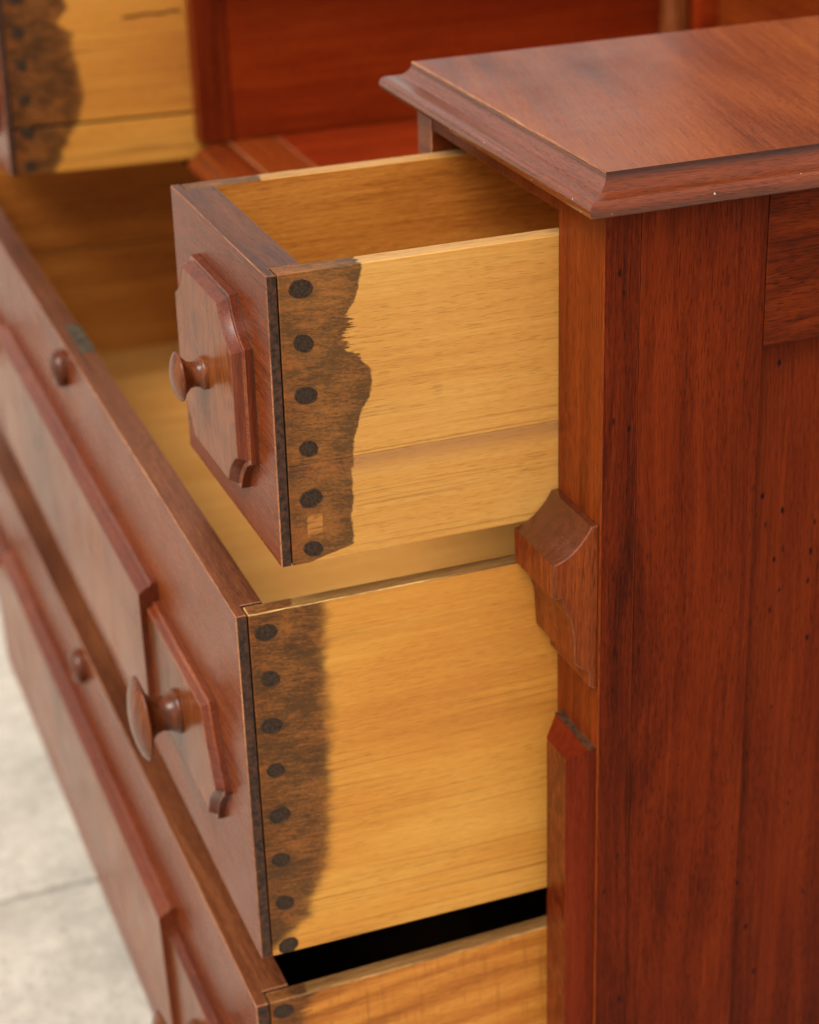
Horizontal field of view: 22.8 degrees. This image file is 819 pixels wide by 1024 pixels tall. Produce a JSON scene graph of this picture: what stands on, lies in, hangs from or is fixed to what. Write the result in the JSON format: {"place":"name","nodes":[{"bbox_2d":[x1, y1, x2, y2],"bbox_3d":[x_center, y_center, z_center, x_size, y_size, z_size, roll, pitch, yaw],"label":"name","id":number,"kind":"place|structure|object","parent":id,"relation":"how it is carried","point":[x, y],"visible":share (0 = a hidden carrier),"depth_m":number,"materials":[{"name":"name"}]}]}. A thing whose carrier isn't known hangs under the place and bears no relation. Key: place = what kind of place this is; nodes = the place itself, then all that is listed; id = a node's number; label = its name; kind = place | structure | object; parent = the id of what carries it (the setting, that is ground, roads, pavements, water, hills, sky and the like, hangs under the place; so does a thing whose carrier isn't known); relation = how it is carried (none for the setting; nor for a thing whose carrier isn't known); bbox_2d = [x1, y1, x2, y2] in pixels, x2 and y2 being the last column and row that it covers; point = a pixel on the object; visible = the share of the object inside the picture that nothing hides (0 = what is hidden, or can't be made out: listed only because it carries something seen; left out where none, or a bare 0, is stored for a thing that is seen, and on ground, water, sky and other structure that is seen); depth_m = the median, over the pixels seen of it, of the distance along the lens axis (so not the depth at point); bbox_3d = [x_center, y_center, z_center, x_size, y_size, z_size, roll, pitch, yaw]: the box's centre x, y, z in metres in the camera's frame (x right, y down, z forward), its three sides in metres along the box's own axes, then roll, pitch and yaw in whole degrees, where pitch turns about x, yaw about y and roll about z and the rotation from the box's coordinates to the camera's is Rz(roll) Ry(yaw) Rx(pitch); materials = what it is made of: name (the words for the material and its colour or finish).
{"place":"outdoors","nodes":[
{"label":"outdoors","id":0,"kind":"place"},
{"bbox_2d":[0,609,152,1023],"bbox_3d":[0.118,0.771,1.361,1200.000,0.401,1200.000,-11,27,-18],"label":"pavement","id":1,"kind":"structure","parent":0,"point":[64,957],"depth_m":1.81,"materials":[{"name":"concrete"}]},
{"bbox_2d":[180,0,818,1023],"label":"dresser","id":2,"kind":"object","parent":1,"relation":"on","point":[662,156],"visible":0.61,"depth_m":1.07,"materials":[{"name":"brown wood"}]},
{"bbox_2d":[0,0,417,176],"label":"drawer","id":3,"kind":"object","parent":2,"relation":"in","point":[88,84],"visible":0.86,"depth_m":1.65,"materials":[{"name":"brown wood"}]},
{"bbox_2d":[0,428,546,1023],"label":"long drawer","id":4,"kind":"object","parent":2,"relation":"in","point":[190,944],"visible":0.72,"depth_m":1.37,"materials":[{"name":"brown wood"}]},
{"bbox_2d":[0,159,557,958],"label":"long drawer","id":5,"kind":"object","parent":2,"relation":"in","point":[352,745],"visible":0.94,"depth_m":1.12,"materials":[{"name":"brown wood"}]},
{"bbox_2d":[169,149,558,567],"bbox_3d":[0.078,-0.106,1.103,0.428,0.151,0.169,-11,27,-18],"label":"drawer","id":6,"kind":"object","parent":2,"relation":"in","point":[367,359],"visible":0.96,"depth_m":1.01,"materials":[{"name":"brown wood"}]}
]}

